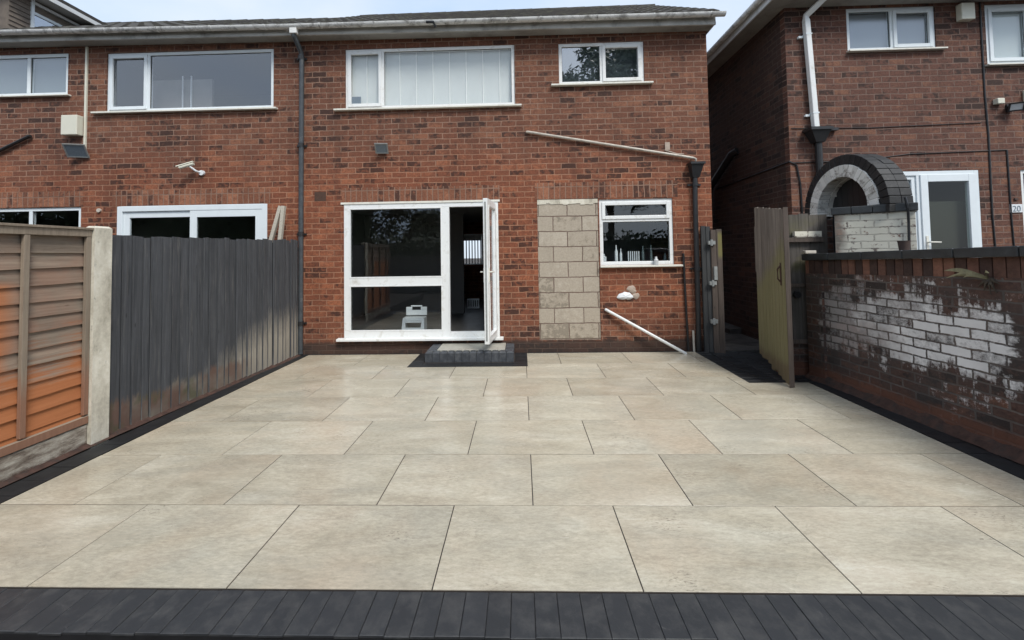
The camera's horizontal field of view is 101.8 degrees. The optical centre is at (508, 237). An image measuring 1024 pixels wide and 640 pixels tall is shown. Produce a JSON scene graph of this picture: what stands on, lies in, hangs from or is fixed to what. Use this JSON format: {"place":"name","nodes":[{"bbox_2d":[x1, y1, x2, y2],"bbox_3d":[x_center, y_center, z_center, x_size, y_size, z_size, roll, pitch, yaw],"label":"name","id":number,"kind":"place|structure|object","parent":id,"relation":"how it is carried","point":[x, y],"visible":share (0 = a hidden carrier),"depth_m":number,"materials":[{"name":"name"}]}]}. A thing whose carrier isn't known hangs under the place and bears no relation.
{"place":"outdoors","nodes":[
{"label":"outdoors","id":0,"kind":"place"},
{"bbox_2d":[64,0,754,257],"label":"sky","id":1,"kind":"structure","parent":0,"point":[103,10],"materials":[{"name":"white"}]},
{"bbox_2d":[464,258,481,263],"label":"ground","id":2,"kind":"structure","parent":0,"point":[471,260],"depth_m":112.71,"materials":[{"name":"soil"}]},
{"bbox_2d":[0,0,338,240],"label":"brick house","id":3,"kind":"structure","parent":2,"relation":"on","point":[153,103],"depth_m":7.33,"materials":[{"name":"red brick"}]},
{"bbox_2d":[0,53,70,97],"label":"window","id":4,"kind":"structure","parent":3,"relation":"in","point":[25,77],"depth_m":7.51,"materials":[{"name":"white plastic"}]},
{"bbox_2d":[0,207,80,226],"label":"window","id":5,"kind":"structure","parent":3,"relation":"in","point":[32,211],"depth_m":7.35,"materials":[{"name":"white plastic"}]},
{"bbox_2d":[61,115,83,136],"bbox_3d":[-7.658,-1.968,7.301,0.290,0.350,0.120,-1,-2,2],"label":"alarm box","id":6,"kind":"object","parent":3,"relation":"attached to","point":[71,125],"visible":1,"depth_m":7.24,"materials":[{"name":"beige plastic"}]},
{"bbox_2d":[62,143,89,157],"bbox_3d":[-7.507,-1.509,7.241,0.316,0.217,0.212,0,-2,-14],"label":"floodlight","id":7,"kind":"object","parent":3,"relation":"attached to","point":[75,150],"visible":1,"depth_m":7.21,"materials":[{"name":"grey metal"}]},
{"bbox_2d":[91,49,277,114],"bbox_3d":[-5.678,-2.751,7.530,3.300,1.099,0.540,-1,-2,2],"label":"window","id":8,"kind":"structure","parent":3,"relation":"in","point":[193,95],"depth_m":7.39,"materials":[{"name":"white plastic"}]},
{"bbox_2d":[176,161,204,175],"bbox_3d":[-5.464,-1.202,7.147,0.411,0.230,0.124,0,-2,-31],"label":"security camera","id":9,"kind":"object","parent":3,"relation":"attached to","point":[189,164],"visible":1,"depth_m":7.12,"materials":[{"name":"beige plastic"}]},
{"bbox_2d":[117,204,266,239],"bbox_3d":[-5.495,0.593,7.243,2.670,2.329,0.090,-1,-2,2],"label":"sliding door","id":10,"kind":"structure","parent":3,"relation":"in","point":[125,214],"depth_m":7.24,"materials":[{"name":"white plastic"}]},
{"bbox_2d":[269,206,280,242],"bbox_3d":[-4.015,0.277,6.914,0.478,1.637,0.068,0,-2,-12],"label":"timber batten","id":11,"kind":"object","parent":3,"relation":"attached to","point":[274,227],"visible":0.43,"depth_m":6.94,"materials":[{"name":"beige wood"}]},
{"bbox_2d":[278,206,285,239],"bbox_3d":[-3.820,0.274,6.909,0.227,1.627,0.079,1,-3,-41],"label":"timber batten","id":12,"kind":"object","parent":3,"relation":"attached to","point":[281,222],"visible":0.43,"depth_m":6.94,"materials":[{"name":"beige wood"}]},
{"bbox_2d":[801,246,1023,449],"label":"garden wall","id":13,"kind":"structure","parent":2,"relation":"on","point":[910,329],"depth_m":3.95,"materials":[{"name":"brick"}]},
{"bbox_2d":[803,250,815,253],"bbox_3d":[3.904,0.184,5.400,0.140,0.040,0.060,-1,-2,2],"label":"brick fragment","id":14,"kind":"object","parent":13,"relation":"on","point":[810,252],"visible":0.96,"depth_m":5.37,"materials":[{"name":"white brick"}]},
{"bbox_2d":[897,240,910,249],"bbox_3d":[4.204,0.089,4.423,0.114,0.120,0.114,-1,-2,2],"label":"flower pot","id":15,"kind":"object","parent":13,"relation":"on","point":[903,245],"visible":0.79,"depth_m":4.39,"materials":[{"name":"ceramic"}]},
{"bbox_2d":[944,268,999,294],"bbox_3d":[3.951,0.366,3.540,0.127,0.214,0.360,-1,-2,2],"label":"wall weed","id":16,"kind":"object","parent":13,"relation":"attached to","point":[989,282],"depth_m":3.50,"materials":[{"name":"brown plant"}]},
{"bbox_2d":[0,352,1023,639],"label":"patio base","id":17,"kind":"object","parent":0,"point":[18,636],"visible":0.05,"depth_m":1.87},
{"bbox_2d":[0,223,93,488],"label":"fence panel","id":18,"kind":"object","parent":17,"relation":"on","point":[45,279],"visible":0.98,"depth_m":3.44,"materials":[{"name":"orange wood"}]},
{"bbox_2d":[84,226,112,448],"bbox_3d":[-3.825,0.934,3.865,0.095,2.085,0.165,-1,-2,2],"label":"concrete post","id":19,"kind":"object","parent":17,"relation":"on","point":[97,424],"visible":0.66,"depth_m":3.85,"materials":[{"name":"beige concrete"}]},
{"bbox_2d":[109,235,297,438],"bbox_3d":[-3.716,0.979,5.503,0.086,2.009,3.116,-1,-2,4],"label":"board fence","id":20,"kind":"object","parent":17,"relation":"on","point":[192,318],"visible":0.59,"depth_m":4.90,"materials":[{"name":"wood"}]},
{"bbox_2d":[287,4,726,354],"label":"brick house","id":21,"kind":"structure","parent":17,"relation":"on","point":[548,158],"depth_m":7.11,"materials":[{"name":"brick"}]},
{"bbox_2d":[374,143,388,153],"bbox_3d":[-2.159,-1.526,7.088,0.216,0.178,0.197,-1,-2,-6],"label":"floodlight","id":22,"kind":"object","parent":21,"relation":"attached to","point":[381,148],"visible":1,"depth_m":7.05,"materials":[{"name":"grey metal"}]},
{"bbox_2d":[402,305,426,329],"bbox_3d":[-1.758,1.488,7.766,0.420,0.430,0.260,-1,-2,2],"label":"step stool","id":23,"kind":"object","parent":21,"relation":"on","point":[407,320],"visible":0.94,"depth_m":7.73,"materials":[{"name":"white plastic"}]},
{"bbox_2d":[336,199,503,341],"bbox_3d":[-1.514,0.549,7.083,2.820,2.360,0.165,-1,-2,2],"label":"patio door","id":24,"kind":"structure","parent":21,"relation":"in","point":[444,334],"depth_m":7.09,"materials":[{"name":"plastic"}]},
{"bbox_2d":[333,45,521,111],"bbox_3d":[-1.405,-2.769,7.235,3.240,1.099,0.205,-1,-2,2],"label":"window","id":25,"kind":"structure","parent":21,"relation":"in","point":[461,76],"depth_m":7.29,"materials":[{"name":"plastic"}]},
{"bbox_2d":[467,298,478,307],"bbox_3d":[-0.887,1.643,10.432,0.300,0.240,0.050,-1,-2,2],"label":"crate","id":26,"kind":"object","parent":21,"relation":"on","point":[476,299],"visible":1,"depth_m":10.41,"materials":[{"name":"black plastic"}]},
{"bbox_2d":[464,234,482,264],"bbox_3d":[-1.159,0.350,12.663,0.730,0.930,0.120,-1,-2,2],"label":"far window","id":27,"kind":"structure","parent":21,"relation":"in","point":[467,237],"depth_m":12.61,"materials":[{"name":"plastic"}]},
{"bbox_2d":[480,198,498,344],"bbox_3d":[-0.288,0.513,6.687,0.202,2.227,0.788,-1,-2,8],"label":"door","id":28,"kind":"structure","parent":21,"relation":"in","point":[491,318],"depth_m":6.42,"materials":[{"name":"plastic"}]},
{"bbox_2d":[551,42,653,86],"bbox_3d":[1.581,-2.979,7.146,1.720,0.759,0.190,-1,-2,2],"label":"window","id":29,"kind":"structure","parent":21,"relation":"in","point":[613,63],"depth_m":7.22,"materials":[{"name":"plastic"}]},
{"bbox_2d":[615,245,617,260],"bbox_3d":[1.868,0.266,7.230,0.056,0.280,0.053,-1,-2,2],"label":"bottle","id":30,"kind":"object","parent":21,"relation":"on","point":[616,255],"visible":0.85,"depth_m":7.21,"materials":[{"name":"white plastic"}]},
{"bbox_2d":[628,251,638,260],"bbox_3d":[2.171,0.320,7.209,0.215,0.180,0.020,-1,-2,2],"label":"dish rack","id":31,"kind":"object","parent":21,"relation":"on","point":[632,255],"visible":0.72,"depth_m":7.21,"materials":[{"name":"white plastic"}]},
{"bbox_2d":[599,198,682,267],"bbox_3d":[2.206,-0.090,7.009,1.360,1.154,0.155,-1,-2,2],"label":"window","id":32,"kind":"structure","parent":21,"relation":"in","point":[667,202],"depth_m":7.02,"materials":[{"name":"plastic"}]},
{"bbox_2d":[650,245,652,260],"bbox_3d":[2.468,0.261,7.212,0.044,0.270,0.042,-1,-2,2],"label":"bottle","id":33,"kind":"object","parent":21,"relation":"on","point":[651,259],"visible":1,"depth_m":7.20,"materials":[{"name":"glass"}]},
{"bbox_2d":[654,257,658,264],"bbox_3d":[2.462,0.379,6.948,0.076,0.136,0.076,-1,-2,2],"label":"jar","id":34,"kind":"object","parent":21,"relation":"on","point":[656,261],"visible":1,"depth_m":6.92,"materials":[{"name":"white ceramic"}]},
{"bbox_2d":[0,352,1023,596],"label":"patio paving","id":35,"kind":"structure","parent":17,"relation":"on","point":[755,492],"depth_m":2.90,"materials":[{"name":"concrete"}]},
{"bbox_2d":[425,343,513,362],"bbox_3d":[-0.600,1.844,6.708,1.375,0.166,0.599,-1,-2,2],"label":"door step","id":36,"kind":"object","parent":35,"relation":"on","point":[465,352],"depth_m":6.43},
{"bbox_2d":[0,351,1023,503],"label":"border edging","id":37,"kind":"object","parent":35,"relation":"on","point":[748,366],"visible":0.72,"depth_m":4.38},
{"bbox_2d":[0,354,300,487],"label":"soil edge","id":38,"kind":"object","parent":37,"relation":"on","point":[65,456],"visible":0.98,"depth_m":4.08,"materials":[{"name":"black soil"}]},
{"bbox_2d":[700,226,725,353],"bbox_3d":[3.349,0.843,6.810,0.305,2.090,0.130,-1,-2,2],"label":"gate post","id":39,"kind":"object","parent":37,"relation":"on","point":[712,293],"visible":0.99,"depth_m":6.81,"materials":[{"name":"grey wood"}]},
{"bbox_2d":[776,214,827,374],"bbox_3d":[3.964,0.771,5.611,0.628,2.190,0.255,-1,-2,2],"label":"screen panel","id":40,"kind":"object","parent":37,"relation":"on","point":[807,232],"visible":0.61,"depth_m":5.55,"materials":[{"name":"grey wood"}]},
{"bbox_2d":[754,207,794,386],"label":"wooden gate","id":41,"kind":"structure","parent":35,"relation":"on","point":[772,252],"depth_m":5.36,"materials":[{"name":"brown wood"}]},
{"bbox_2d":[0,588,1023,639],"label":"front edging","id":42,"kind":"object","parent":17,"relation":"on","point":[321,614],"visible":1,"depth_m":1.93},
{"bbox_2d":[725,322,758,352],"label":"alley path","id":43,"kind":"structure","parent":0,"point":[736,340],"depth_m":7.56,"materials":[{"name":"black"}]},
{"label":"neighbour yard","id":44,"kind":"structure","parent":0,"visible":0},
{"bbox_2d":[805,154,913,252],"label":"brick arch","id":45,"kind":"structure","parent":44,"relation":"on","point":[848,180],"depth_m":5.53,"materials":[{"name":"grey brick"}]},
{"bbox_2d":[833,179,866,252],"bbox_3d":[4.733,0.328,5.611,0.020,2.350,0.878,-1,-2,2],"label":"inner door","id":46,"kind":"structure","parent":45,"relation":"in","point":[851,193],"depth_m":5.75,"materials":[{"name":"black"}]},
{"bbox_2d":[707,0,1023,339],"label":"brick house","id":47,"kind":"structure","parent":44,"relation":"on","point":[801,93],"depth_m":6.75,"materials":[{"name":"red brick"}]},
{"bbox_2d":[846,6,947,52],"bbox_3d":[6.266,-3.394,6.786,1.540,0.744,0.180,-1,-2,2],"label":"window","id":48,"kind":"structure","parent":47,"relation":"in","point":[901,28],"depth_m":6.85,"materials":[{"name":"white plastic"}]},
{"bbox_2d":[919,174,979,257],"bbox_3d":[7.029,0.088,6.599,0.860,2.220,0.136,-1,-2,2],"label":"door","id":49,"kind":"structure","parent":47,"relation":"in","point":[969,179],"depth_m":6.63,"materials":[{"name":"white plastic"}]},
{"bbox_2d":[956,2,974,21],"bbox_3d":[7.345,-3.628,6.692,0.210,0.270,0.100,-1,-2,2],"label":"alarm box","id":50,"kind":"object","parent":47,"relation":"attached to","point":[965,12],"visible":1,"depth_m":6.64,"materials":[{"name":"beige plastic"}]},
{"bbox_2d":[993,98,1004,104],"bbox_3d":[7.818,-2.176,6.637,0.110,0.090,0.080,-1,-2,2],"label":"motion sensor","id":51,"kind":"object","parent":47,"relation":"attached to","point":[998,101],"visible":1,"depth_m":6.60,"materials":[{"name":"beige plastic"}]},
{"bbox_2d":[984,4,1023,66],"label":"window","id":52,"kind":"structure","parent":47,"relation":"in","point":[1004,24],"depth_m":6.78,"materials":[{"name":"white plastic"}]},
{"bbox_2d":[1005,101,1023,111],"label":"floodlight","id":53,"kind":"object","parent":47,"relation":"attached to","point":[1014,106],"visible":1,"depth_m":6.54,"materials":[{"name":"metal"}]},
{"bbox_2d":[1009,204,1022,211],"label":"house sign","id":54,"kind":"object","parent":47,"relation":"attached to","point":[1016,207],"visible":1,"depth_m":6.59,"materials":[{"name":"white plastic"}]},
{"bbox_2d":[1020,170,1023,222],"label":"window","id":55,"kind":"structure","parent":47,"relation":"in","point":[1021,171],"depth_m":6.64,"materials":[{"name":"plastic"}]},
{"bbox_2d":[831,197,917,259],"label":"painted wall","id":56,"kind":"structure","parent":44,"relation":"on","point":[866,228],"depth_m":5.05,"materials":[{"name":"white brick"}]}
]}

